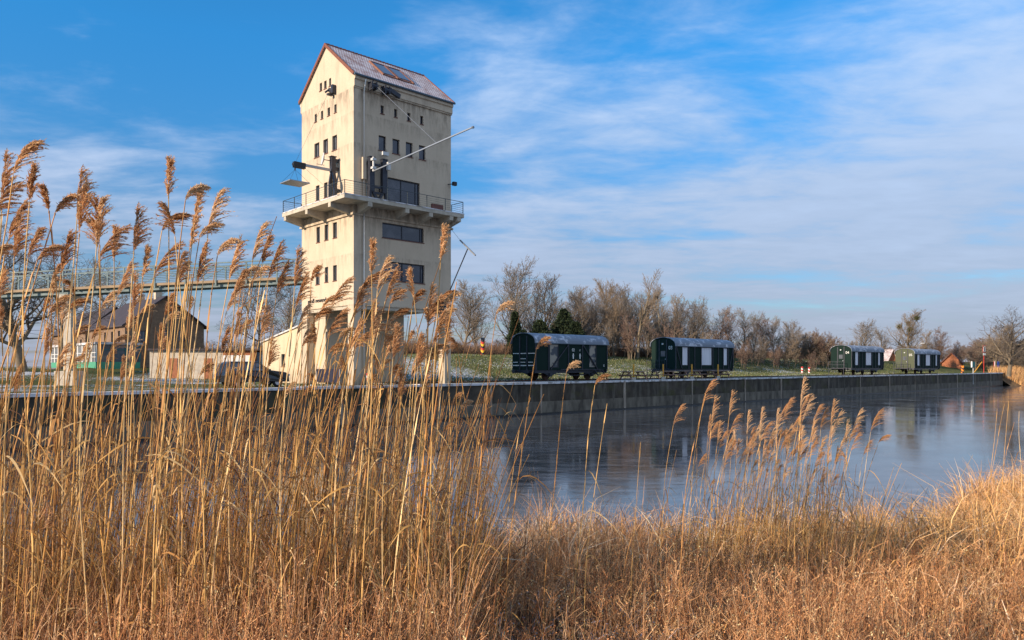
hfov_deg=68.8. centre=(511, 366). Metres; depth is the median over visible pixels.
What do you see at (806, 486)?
reed
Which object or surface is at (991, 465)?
reed
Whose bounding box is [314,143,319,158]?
window
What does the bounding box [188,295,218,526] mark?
reed
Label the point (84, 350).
reed
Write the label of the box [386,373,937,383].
railway track
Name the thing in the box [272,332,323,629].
reed
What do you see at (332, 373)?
banner
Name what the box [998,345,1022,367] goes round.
thicket bush
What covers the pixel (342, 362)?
reed
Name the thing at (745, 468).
reed
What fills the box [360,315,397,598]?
reed
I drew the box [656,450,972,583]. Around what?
reed mass
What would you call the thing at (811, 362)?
thicket bush
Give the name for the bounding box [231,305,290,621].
reed
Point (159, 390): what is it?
reed
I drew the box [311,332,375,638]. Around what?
reed
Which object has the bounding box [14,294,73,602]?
reed
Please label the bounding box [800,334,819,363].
thicket bush
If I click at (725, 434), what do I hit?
reed
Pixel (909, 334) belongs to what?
bare tree
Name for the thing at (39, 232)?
reed
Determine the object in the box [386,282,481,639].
reed
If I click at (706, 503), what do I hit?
reed
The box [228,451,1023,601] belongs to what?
tall dead grass
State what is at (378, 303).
reed
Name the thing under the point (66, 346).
reed
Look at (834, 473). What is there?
reed
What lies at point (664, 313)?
sapling
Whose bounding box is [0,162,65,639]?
reed
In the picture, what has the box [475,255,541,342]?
bare tree
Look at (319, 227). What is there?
window
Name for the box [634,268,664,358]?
bare tree
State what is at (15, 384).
reed
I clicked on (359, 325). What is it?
reed
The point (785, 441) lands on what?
reed
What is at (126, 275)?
reed
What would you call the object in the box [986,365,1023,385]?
bank grass
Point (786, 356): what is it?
thicket bush
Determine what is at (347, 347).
reed
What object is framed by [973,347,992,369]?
thicket bush
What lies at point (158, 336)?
reed
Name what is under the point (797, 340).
bare tree
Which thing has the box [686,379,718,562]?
reed
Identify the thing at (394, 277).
reed
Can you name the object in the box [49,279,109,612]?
reed
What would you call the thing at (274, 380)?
parked car
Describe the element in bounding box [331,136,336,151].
window
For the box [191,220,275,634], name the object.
reed
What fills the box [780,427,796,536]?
reed
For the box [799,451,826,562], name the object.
reed
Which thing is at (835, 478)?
reed
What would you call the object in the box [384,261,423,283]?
window
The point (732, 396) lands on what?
reed
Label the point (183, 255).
reed
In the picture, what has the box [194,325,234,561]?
reed
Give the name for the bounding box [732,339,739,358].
thicket bush
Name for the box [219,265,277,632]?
reed
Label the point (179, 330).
window
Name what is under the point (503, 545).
reed
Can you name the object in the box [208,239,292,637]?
reed
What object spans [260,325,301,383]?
annex
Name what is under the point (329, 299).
reed
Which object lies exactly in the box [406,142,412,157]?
window
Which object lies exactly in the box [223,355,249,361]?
garage door
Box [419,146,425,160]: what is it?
window
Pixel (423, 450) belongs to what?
reed
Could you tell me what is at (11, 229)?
reed
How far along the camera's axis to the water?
33.50 m
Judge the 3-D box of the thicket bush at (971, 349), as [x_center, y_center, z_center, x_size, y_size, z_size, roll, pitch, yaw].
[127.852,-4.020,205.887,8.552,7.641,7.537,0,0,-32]
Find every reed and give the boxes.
[0,138,48,582]
[0,148,23,594]
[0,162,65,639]
[0,180,27,215]
[0,192,81,574]
[0,197,36,539]
[0,206,35,639]
[0,226,48,614]
[0,244,13,256]
[0,244,67,596]
[0,263,11,295]
[0,296,23,580]
[0,300,68,563]
[0,342,78,631]
[0,365,26,573]
[0,389,68,639]
[1,389,49,608]
[2,364,22,416]
[2,408,70,635]
[3,325,57,620]
[8,165,98,638]
[11,228,92,638]
[13,277,58,639]
[13,405,73,635]
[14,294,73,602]
[26,279,108,564]
[27,296,63,592]
[32,223,134,633]
[33,217,165,615]
[34,263,64,591]
[35,323,100,602]
[37,182,59,639]
[39,297,100,561]
[41,294,71,573]
[41,351,102,612]
[42,334,131,628]
[44,193,145,632]
[44,223,128,639]
[44,356,84,548]
[49,194,116,639]
[49,257,138,633]
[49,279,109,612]
[55,342,93,584]
[57,176,105,639]
[61,290,119,530]
[64,333,147,631]
[67,349,116,593]
[75,212,212,639]
[76,325,127,566]
[81,202,155,638]
[82,303,155,575]
[87,155,186,639]
[88,244,154,636]
[88,282,163,631]
[96,241,188,639]
[99,354,130,608]
[108,442,155,622]
[109,284,195,617]
[115,272,145,596]
[124,304,136,579]
[129,386,160,539]
[136,322,173,554]
[137,274,191,639]
[140,182,211,639]
[141,187,234,627]
[142,215,209,637]
[142,311,181,576]
[143,193,219,639]
[145,292,178,633]
[149,201,206,639]
[150,238,216,634]
[152,250,216,634]
[156,336,168,639]
[157,260,192,599]
[158,450,224,636]
[159,221,224,627]
[169,362,222,619]
[173,284,244,578]
[185,233,249,638]
[186,236,257,629]
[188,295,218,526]
[188,344,241,608]
[189,355,257,586]
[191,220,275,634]
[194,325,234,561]
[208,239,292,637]
[209,283,275,592]
[210,268,249,635]
[211,277,246,609]
[211,398,241,578]
[215,319,258,566]
[216,309,276,582]
[217,309,244,571]
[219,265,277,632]
[231,264,289,581]
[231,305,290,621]
[232,336,279,574]
[233,298,267,540]
[238,244,308,639]
[241,234,279,628]
[245,259,295,633]
[245,271,316,584]
[247,270,388,627]
[247,304,316,607]
[259,425,299,633]
[263,381,295,517]
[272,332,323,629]
[277,308,352,627]
[279,294,341,571]
[280,327,316,615]
[283,264,339,589]
[286,307,351,623]
[287,275,356,588]
[288,323,332,636]
[290,386,315,508]
[301,255,398,619]
[304,237,383,639]
[306,343,346,545]
[306,373,325,561]
[307,343,351,559]
[308,314,367,635]
[310,327,355,623]
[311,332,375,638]
[314,309,384,607]
[324,398,353,568]
[325,356,359,576]
[326,275,374,616]
[326,392,356,615]
[327,358,401,612]
[331,286,370,590]
[332,334,355,638]
[335,307,418,608]
[337,264,403,633]
[340,308,395,639]
[343,354,403,617]
[345,297,381,570]
[345,330,401,593]
[350,321,407,637]
[352,288,421,629]
[352,322,386,543]
[352,374,379,591]
[354,344,443,624]
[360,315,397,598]
[360,318,380,555]
[363,335,397,532]
[363,350,425,610]
[371,222,462,636]
[371,353,421,561]
[371,363,419,616]
[372,370,406,625]
[373,331,429,638]
[373,341,394,558]
[374,368,404,630]
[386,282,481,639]
[388,372,466,557]
[389,309,450,639]
[390,288,454,629]
[391,281,441,593]
[393,289,473,626]
[394,329,418,560]
[394,360,433,634]
[396,350,451,633]
[397,333,430,617]
[399,294,446,619]
[399,383,429,522]
[401,265,423,636]
[403,303,456,615]
[405,330,455,569]
[408,306,456,632]
[410,385,445,613]
[417,291,468,637]
[423,307,447,618]
[426,423,455,596]
[428,392,470,616]
[440,399,472,634]
[443,345,475,632]
[448,336,506,560]
[455,453,503,613]
[466,300,515,611]
[475,430,524,639]
[505,336,558,638]
[539,373,620,637]
[543,360,580,636]
[556,406,609,630]
[605,442,640,629]
[653,394,710,624]
[659,403,686,565]
[685,452,707,573]
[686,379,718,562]
[689,396,726,565]
[689,414,717,545]
[695,421,719,586]
[698,421,729,592]
[700,479,716,569]
[704,390,745,565]
[704,413,743,563]
[707,430,730,586]
[713,434,735,551]
[715,437,736,551]
[717,452,730,545]
[722,440,741,588]
[722,450,748,557]
[724,438,744,563]
[731,429,744,585]
[732,424,762,551]
[732,439,753,561]
[733,421,775,567]
[737,426,756,540]
[738,437,756,537]
[739,432,760,582]
[739,450,752,557]
[742,409,764,563]
[742,459,759,567]
[743,455,766,562]
[745,470,762,537]
[748,425,780,557]
[750,438,768,521]
[753,429,783,528]
[754,422,773,540]
[755,407,777,564]
[755,450,775,550]
[756,464,784,562]
[761,438,772,536]
[762,433,792,569]
[762,468,768,546]
[763,402,791,573]
[763,424,794,544]
[763,445,774,554]
[764,427,794,550]
[765,459,781,522]
[766,430,787,552]
[769,466,790,544]
[771,409,792,572]
[772,397,795,566]
[772,428,801,522]
[775,449,795,566]
[776,415,804,581]
[778,438,790,560]
[778,439,805,565]
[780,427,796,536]
[781,395,817,547]
[785,393,813,577]
[785,440,819,575]
[786,437,808,537]
[788,426,807,533]
[789,442,807,584]
[790,446,810,525]
[793,428,816,543]
[794,376,825,586]
[796,436,821,551]
[797,419,817,598]
[797,425,819,520]
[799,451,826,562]
[802,464,819,585]
[803,403,830,550]
[803,435,828,535]
[803,451,825,583]
[803,468,818,539]
[804,407,838,568]
[805,398,842,565]
[806,409,846,568]
[809,468,828,553]
[816,446,831,565]
[817,438,825,557]
[820,449,842,561]
[821,429,851,542]
[822,431,849,562]
[822,447,842,545]
[823,473,840,557]
[826,425,844,546]
[827,432,863,580]
[830,423,861,551]
[831,407,865,551]
[841,418,863,578]
[841,451,861,554]
[850,408,888,567]
[852,434,891,565]
[854,439,873,550]
[973,415,997,520]
[980,402,1008,502]
[985,404,1019,509]
[985,425,1013,507]
[1013,443,1022,505]
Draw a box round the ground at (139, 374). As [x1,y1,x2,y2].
[0,355,1023,393]
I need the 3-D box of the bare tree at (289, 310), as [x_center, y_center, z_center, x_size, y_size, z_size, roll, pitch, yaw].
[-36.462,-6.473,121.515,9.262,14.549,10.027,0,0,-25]
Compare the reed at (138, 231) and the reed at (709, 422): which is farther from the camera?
the reed at (709, 422)
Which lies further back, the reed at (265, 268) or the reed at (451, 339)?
the reed at (451, 339)
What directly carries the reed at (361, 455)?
on the bank at (649, 628)
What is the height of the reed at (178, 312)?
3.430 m
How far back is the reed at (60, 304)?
5.53 m
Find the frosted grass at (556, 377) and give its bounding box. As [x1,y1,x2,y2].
[173,354,888,385]
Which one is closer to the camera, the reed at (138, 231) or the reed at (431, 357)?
the reed at (138, 231)
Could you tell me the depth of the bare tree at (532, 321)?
110.82 m
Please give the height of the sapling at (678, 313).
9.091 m
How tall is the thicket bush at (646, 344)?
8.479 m
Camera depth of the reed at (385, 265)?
5.27 m
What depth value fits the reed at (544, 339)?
5.79 m
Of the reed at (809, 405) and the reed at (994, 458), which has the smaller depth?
the reed at (809, 405)
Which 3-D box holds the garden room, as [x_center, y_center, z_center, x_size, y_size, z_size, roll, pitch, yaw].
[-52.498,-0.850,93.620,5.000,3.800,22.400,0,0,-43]
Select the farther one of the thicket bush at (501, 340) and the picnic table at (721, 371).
the thicket bush at (501, 340)
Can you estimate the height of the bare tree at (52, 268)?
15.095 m
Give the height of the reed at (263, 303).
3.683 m
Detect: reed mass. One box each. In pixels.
[0,216,469,639]
[0,300,543,639]
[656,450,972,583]
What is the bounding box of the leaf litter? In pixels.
[469,589,1019,639]
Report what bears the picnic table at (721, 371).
on the ground at (139, 374)
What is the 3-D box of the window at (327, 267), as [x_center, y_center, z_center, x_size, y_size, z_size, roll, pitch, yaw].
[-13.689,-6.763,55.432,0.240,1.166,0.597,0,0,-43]
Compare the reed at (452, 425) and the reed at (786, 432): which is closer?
the reed at (452, 425)
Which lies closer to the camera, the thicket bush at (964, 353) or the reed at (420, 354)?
the reed at (420, 354)
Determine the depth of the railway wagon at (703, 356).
82.39 m
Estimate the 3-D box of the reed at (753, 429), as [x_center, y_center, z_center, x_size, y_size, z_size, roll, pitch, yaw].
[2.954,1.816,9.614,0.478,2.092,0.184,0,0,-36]
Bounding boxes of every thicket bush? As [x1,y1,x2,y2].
[204,341,216,348]
[216,336,260,348]
[492,338,506,347]
[576,313,593,332]
[584,319,615,346]
[590,305,630,355]
[600,307,638,354]
[619,310,649,359]
[623,305,667,358]
[647,317,684,351]
[665,326,696,337]
[694,332,711,338]
[706,327,729,339]
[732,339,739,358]
[734,337,752,369]
[740,332,770,366]
[768,344,783,369]
[772,336,806,366]
[792,337,810,363]
[793,332,812,363]
[797,352,804,363]
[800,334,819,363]
[801,334,820,361]
[807,350,819,371]
[808,331,839,365]
[809,335,834,365]
[810,332,828,365]
[819,353,827,368]
[829,336,843,363]
[932,345,951,361]
[959,343,972,361]
[960,345,985,369]
[963,340,991,363]
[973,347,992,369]
[976,350,997,370]
[984,344,1007,368]
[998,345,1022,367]
[1002,344,1023,366]
[1012,346,1023,366]
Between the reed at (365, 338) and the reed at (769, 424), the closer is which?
the reed at (365, 338)
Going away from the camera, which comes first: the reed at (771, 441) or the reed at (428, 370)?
the reed at (428, 370)
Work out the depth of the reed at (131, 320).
8.05 m
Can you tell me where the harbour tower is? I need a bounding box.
[280,43,475,384]
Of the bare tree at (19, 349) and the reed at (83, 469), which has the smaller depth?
the reed at (83, 469)
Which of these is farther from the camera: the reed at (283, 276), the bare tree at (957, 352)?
the bare tree at (957, 352)
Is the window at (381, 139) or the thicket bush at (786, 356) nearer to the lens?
the window at (381, 139)
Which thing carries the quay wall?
on the ground at (139, 374)
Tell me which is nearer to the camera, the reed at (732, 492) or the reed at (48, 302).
the reed at (48, 302)
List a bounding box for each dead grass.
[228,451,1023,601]
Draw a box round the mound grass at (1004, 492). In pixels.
[894,454,1023,545]
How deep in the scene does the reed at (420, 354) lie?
5.19 m
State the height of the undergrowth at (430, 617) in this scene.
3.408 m
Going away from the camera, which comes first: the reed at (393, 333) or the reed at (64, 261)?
the reed at (64, 261)
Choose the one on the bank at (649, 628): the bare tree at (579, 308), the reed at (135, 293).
the reed at (135, 293)
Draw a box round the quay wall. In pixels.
[0,373,1002,451]
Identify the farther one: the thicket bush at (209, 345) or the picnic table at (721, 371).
the thicket bush at (209, 345)
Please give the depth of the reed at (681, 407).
9.38 m
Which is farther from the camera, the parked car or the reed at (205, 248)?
the parked car
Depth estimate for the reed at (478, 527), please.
6.20 m
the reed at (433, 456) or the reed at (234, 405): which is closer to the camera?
the reed at (433, 456)
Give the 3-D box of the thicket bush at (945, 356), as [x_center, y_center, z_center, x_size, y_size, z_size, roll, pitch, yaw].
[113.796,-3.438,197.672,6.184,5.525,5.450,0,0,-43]
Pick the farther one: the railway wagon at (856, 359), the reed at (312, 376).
the railway wagon at (856, 359)
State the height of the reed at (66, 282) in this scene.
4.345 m
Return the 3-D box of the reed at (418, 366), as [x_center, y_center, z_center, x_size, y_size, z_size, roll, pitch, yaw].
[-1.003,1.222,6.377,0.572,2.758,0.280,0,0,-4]
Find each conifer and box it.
[503,310,522,354]
[530,319,553,333]
[549,308,572,333]
[567,321,585,334]
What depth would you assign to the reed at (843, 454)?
10.38 m
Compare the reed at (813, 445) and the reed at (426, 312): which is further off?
the reed at (813, 445)
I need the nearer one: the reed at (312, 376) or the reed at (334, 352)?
the reed at (312, 376)
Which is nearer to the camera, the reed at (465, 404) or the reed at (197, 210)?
the reed at (197, 210)
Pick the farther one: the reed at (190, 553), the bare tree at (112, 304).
the bare tree at (112, 304)
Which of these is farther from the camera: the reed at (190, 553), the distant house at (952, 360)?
the distant house at (952, 360)
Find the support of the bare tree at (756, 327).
on the ground at (139, 374)
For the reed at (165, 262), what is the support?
on the bank at (649, 628)
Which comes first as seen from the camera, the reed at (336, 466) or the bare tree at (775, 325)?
the reed at (336, 466)
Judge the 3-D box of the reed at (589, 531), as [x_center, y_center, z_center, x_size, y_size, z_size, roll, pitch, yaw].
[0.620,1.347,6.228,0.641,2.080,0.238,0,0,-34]
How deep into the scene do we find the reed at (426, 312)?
5.97 m
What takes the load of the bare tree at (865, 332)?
on the ground at (139, 374)
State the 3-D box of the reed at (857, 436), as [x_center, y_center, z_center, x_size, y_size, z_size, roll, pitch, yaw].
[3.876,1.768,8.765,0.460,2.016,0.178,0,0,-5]
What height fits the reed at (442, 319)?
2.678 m
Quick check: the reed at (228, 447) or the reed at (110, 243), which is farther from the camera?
the reed at (228, 447)
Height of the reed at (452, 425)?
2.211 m
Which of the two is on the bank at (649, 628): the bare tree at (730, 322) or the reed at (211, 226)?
the reed at (211, 226)
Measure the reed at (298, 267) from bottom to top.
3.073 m
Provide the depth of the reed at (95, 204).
4.80 m
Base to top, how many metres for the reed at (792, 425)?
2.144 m
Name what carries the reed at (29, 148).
on the bank at (649, 628)
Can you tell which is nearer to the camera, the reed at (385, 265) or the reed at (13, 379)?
the reed at (385, 265)
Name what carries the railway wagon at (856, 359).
on the ground at (139, 374)
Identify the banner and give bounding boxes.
[316,369,339,384]
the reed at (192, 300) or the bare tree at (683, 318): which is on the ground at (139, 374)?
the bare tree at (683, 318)
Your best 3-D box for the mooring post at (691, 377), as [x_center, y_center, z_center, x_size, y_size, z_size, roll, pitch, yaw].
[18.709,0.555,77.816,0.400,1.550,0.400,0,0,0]
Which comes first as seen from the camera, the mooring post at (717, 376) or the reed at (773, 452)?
the reed at (773, 452)
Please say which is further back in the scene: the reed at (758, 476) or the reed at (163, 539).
the reed at (758, 476)
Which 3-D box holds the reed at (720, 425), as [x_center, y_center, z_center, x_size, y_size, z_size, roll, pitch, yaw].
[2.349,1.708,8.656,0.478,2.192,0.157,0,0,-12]
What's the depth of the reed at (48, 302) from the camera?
6.67 m
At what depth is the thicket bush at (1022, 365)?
184.84 m
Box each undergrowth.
[0,466,562,639]
[404,338,812,358]
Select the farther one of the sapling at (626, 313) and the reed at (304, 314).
the sapling at (626, 313)
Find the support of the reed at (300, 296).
on the bank at (649, 628)
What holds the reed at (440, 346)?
on the bank at (649, 628)
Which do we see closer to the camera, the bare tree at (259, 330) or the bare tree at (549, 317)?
the bare tree at (259, 330)
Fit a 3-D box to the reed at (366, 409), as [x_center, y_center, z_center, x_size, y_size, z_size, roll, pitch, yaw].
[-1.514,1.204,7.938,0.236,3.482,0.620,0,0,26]
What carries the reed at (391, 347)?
on the bank at (649, 628)
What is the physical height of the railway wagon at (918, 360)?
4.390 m
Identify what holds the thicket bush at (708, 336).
on the ground at (139, 374)
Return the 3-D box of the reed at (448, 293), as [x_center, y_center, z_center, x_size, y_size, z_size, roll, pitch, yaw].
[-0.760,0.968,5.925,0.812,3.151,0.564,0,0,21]
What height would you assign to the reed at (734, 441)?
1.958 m
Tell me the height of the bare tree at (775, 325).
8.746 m
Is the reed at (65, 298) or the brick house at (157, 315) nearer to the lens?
the reed at (65, 298)
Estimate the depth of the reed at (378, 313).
4.92 m
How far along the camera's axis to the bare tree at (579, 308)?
110.79 m
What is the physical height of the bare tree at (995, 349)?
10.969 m
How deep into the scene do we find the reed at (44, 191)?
4.77 m
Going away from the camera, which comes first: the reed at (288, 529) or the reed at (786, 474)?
the reed at (288, 529)
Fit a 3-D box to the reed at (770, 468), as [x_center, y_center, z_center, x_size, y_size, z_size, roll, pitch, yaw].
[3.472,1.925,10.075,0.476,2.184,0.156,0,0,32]
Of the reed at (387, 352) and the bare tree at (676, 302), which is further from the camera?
the bare tree at (676, 302)
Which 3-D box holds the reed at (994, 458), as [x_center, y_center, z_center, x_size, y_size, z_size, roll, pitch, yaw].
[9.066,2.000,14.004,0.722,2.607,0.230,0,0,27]
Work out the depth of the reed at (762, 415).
9.07 m
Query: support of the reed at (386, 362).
on the bank at (649, 628)
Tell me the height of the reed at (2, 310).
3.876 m
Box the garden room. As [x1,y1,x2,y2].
[51,342,142,368]
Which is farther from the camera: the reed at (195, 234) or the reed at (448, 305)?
the reed at (448, 305)
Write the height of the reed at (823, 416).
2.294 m
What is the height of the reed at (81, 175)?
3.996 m
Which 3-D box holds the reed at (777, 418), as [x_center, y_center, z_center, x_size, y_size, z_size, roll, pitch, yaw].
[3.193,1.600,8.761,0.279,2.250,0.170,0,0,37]
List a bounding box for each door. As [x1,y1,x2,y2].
[169,358,176,377]
[204,358,211,378]
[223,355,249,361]
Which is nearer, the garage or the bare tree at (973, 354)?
the garage
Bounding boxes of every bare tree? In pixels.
[0,211,68,371]
[6,236,116,368]
[41,257,164,329]
[216,272,293,348]
[256,286,301,343]
[452,279,496,342]
[453,287,501,347]
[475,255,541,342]
[505,293,534,332]
[518,273,564,331]
[525,284,546,332]
[547,286,592,321]
[565,286,605,334]
[581,285,623,330]
[592,278,629,356]
[603,279,647,350]
[629,284,672,356]
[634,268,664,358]
[648,275,675,333]
[656,293,692,335]
[666,300,704,337]
[683,295,713,334]
[686,303,717,338]
[703,306,735,339]
[711,305,747,345]
[729,308,758,359]
[742,311,765,360]
[751,315,779,362]
[761,316,785,359]
[773,319,802,365]
[782,321,805,363]
[845,318,878,345]
[871,328,891,353]
[881,309,925,348]
[915,329,932,348]
[929,327,956,365]
[951,340,964,358]
[959,340,990,370]
[966,308,1023,376]
[967,323,1018,368]
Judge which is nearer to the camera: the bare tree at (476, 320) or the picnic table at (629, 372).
the picnic table at (629, 372)
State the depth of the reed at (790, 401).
8.86 m
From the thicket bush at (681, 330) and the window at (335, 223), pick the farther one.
the thicket bush at (681, 330)
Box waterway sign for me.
[974,345,985,372]
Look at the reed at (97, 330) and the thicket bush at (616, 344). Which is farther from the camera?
the thicket bush at (616, 344)
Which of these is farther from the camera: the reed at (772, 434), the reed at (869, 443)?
the reed at (869, 443)
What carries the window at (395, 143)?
in the harbour tower
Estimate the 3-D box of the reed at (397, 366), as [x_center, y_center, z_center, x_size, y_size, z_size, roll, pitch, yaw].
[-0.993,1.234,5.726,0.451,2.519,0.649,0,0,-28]
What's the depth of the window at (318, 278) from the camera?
56.60 m
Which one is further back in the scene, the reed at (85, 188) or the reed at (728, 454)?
the reed at (728, 454)
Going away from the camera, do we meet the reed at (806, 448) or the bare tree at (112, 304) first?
the reed at (806, 448)
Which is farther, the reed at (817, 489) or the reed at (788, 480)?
the reed at (817, 489)
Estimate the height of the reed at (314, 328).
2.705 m
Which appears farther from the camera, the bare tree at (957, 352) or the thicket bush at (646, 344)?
the bare tree at (957, 352)
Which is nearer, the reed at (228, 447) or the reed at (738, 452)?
the reed at (228, 447)
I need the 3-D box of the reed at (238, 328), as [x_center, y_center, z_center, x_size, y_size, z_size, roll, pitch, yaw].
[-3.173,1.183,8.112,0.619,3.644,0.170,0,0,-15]
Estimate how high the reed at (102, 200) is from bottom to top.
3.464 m
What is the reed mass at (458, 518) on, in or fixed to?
on the bank at (649, 628)
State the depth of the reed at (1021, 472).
13.87 m
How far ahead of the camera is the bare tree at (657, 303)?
115.14 m
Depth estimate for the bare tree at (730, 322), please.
121.73 m
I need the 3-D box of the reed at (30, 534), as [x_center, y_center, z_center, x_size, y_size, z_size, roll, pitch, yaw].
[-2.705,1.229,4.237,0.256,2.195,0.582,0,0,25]
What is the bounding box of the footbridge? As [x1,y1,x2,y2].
[0,258,302,385]
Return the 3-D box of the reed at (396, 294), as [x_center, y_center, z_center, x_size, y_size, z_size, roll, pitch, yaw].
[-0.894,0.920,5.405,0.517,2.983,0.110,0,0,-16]
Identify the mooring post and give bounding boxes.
[661,364,665,378]
[689,364,693,378]
[716,364,719,377]
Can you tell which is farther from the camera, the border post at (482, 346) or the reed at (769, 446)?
the border post at (482, 346)
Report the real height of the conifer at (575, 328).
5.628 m
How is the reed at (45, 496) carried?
on the bank at (649, 628)
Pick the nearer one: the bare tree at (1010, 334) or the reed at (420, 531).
the reed at (420, 531)
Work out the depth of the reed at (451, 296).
5.71 m
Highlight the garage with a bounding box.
[146,349,262,378]
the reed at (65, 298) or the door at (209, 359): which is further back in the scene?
the door at (209, 359)
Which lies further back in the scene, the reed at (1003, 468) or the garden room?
the garden room
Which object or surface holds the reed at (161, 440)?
on the bank at (649, 628)
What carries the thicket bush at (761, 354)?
on the ground at (139, 374)
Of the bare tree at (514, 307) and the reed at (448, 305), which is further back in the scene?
the bare tree at (514, 307)
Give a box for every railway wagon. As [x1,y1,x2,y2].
[510,333,608,379]
[646,337,734,377]
[828,343,884,375]
[893,348,940,373]
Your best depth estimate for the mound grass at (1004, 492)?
15.88 m
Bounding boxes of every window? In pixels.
[139,331,144,341]
[179,330,184,341]
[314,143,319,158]
[315,271,319,285]
[316,227,319,243]
[324,139,327,154]
[324,225,327,240]
[324,267,327,282]
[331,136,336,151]
[332,223,336,238]
[332,265,336,281]
[378,136,385,151]
[382,223,424,243]
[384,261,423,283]
[388,178,418,205]
[392,139,398,154]
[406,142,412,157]
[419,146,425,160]
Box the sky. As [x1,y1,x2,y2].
[0,0,1023,365]
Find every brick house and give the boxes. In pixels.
[51,307,117,344]
[86,292,208,367]
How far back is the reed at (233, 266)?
4.71 m
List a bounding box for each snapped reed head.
[36,497,54,528]
[443,532,458,550]
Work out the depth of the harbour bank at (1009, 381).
153.53 m
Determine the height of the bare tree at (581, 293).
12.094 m
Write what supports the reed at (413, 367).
on the bank at (649, 628)
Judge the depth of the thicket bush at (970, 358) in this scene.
185.45 m
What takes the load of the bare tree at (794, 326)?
on the ground at (139, 374)
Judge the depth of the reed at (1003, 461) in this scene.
13.99 m
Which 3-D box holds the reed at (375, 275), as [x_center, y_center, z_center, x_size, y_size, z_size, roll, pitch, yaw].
[-1.353,0.806,5.217,1.010,3.008,0.271,0,0,-12]
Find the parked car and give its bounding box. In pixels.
[215,361,289,387]
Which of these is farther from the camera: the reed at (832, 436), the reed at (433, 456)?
the reed at (832, 436)
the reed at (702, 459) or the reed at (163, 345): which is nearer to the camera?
the reed at (163, 345)
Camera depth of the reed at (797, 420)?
8.82 m
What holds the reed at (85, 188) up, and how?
on the bank at (649, 628)
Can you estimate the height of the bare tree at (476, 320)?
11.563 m
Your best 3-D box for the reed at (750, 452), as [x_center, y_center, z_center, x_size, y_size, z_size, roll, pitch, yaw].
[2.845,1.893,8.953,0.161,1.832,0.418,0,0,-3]
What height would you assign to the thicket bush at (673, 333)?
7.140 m
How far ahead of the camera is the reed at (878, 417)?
8.48 m
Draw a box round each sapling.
[620,292,637,356]
[624,296,636,356]
[636,298,655,353]
[658,301,669,329]
[673,303,685,334]
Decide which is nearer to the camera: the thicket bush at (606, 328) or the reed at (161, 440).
the reed at (161, 440)
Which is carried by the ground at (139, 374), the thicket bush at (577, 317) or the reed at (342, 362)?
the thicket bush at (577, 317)
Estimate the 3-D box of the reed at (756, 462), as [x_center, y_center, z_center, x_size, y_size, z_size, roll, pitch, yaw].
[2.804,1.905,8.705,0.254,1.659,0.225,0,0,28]
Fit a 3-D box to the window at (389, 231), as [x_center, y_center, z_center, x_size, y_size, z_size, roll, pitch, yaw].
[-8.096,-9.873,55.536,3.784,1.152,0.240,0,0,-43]
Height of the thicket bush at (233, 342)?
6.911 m
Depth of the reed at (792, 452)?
8.87 m
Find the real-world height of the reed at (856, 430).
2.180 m
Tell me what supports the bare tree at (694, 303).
on the ground at (139, 374)
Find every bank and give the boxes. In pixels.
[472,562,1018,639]
[1003,374,1020,385]
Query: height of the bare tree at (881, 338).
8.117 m
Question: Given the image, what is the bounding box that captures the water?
[0,381,1023,584]
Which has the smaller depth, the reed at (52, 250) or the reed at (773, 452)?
the reed at (52, 250)
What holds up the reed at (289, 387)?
on the bank at (649, 628)
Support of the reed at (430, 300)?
on the bank at (649, 628)
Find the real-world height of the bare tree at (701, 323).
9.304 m
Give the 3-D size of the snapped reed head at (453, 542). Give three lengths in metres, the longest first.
0.160 x 0.110 x 0.068 m
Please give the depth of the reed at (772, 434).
9.35 m
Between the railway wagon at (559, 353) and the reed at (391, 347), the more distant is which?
the railway wagon at (559, 353)
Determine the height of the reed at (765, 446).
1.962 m
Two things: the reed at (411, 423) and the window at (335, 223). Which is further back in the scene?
the window at (335, 223)
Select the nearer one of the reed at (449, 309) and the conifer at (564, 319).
the reed at (449, 309)
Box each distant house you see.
[884,349,894,360]
[940,353,964,368]
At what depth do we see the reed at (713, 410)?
8.77 m
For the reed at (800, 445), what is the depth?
8.63 m
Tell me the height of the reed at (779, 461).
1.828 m
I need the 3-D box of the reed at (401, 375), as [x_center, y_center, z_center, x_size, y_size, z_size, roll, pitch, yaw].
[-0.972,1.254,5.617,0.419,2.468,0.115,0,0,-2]
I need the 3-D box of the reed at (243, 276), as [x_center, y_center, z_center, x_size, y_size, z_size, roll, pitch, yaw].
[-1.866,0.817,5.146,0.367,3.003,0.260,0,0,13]
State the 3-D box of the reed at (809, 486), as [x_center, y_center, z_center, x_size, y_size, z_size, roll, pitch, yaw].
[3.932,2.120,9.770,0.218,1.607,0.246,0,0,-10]
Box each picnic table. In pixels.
[619,371,647,379]
[646,371,678,379]
[677,371,703,378]
[704,370,729,378]
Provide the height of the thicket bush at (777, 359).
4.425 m
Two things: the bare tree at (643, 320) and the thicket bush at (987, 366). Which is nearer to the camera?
the bare tree at (643, 320)
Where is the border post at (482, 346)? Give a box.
[481,338,484,355]
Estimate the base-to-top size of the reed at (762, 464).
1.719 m
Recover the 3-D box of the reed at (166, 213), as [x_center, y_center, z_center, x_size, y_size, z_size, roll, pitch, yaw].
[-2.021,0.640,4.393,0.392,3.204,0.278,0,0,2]
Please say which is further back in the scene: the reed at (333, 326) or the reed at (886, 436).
the reed at (886, 436)

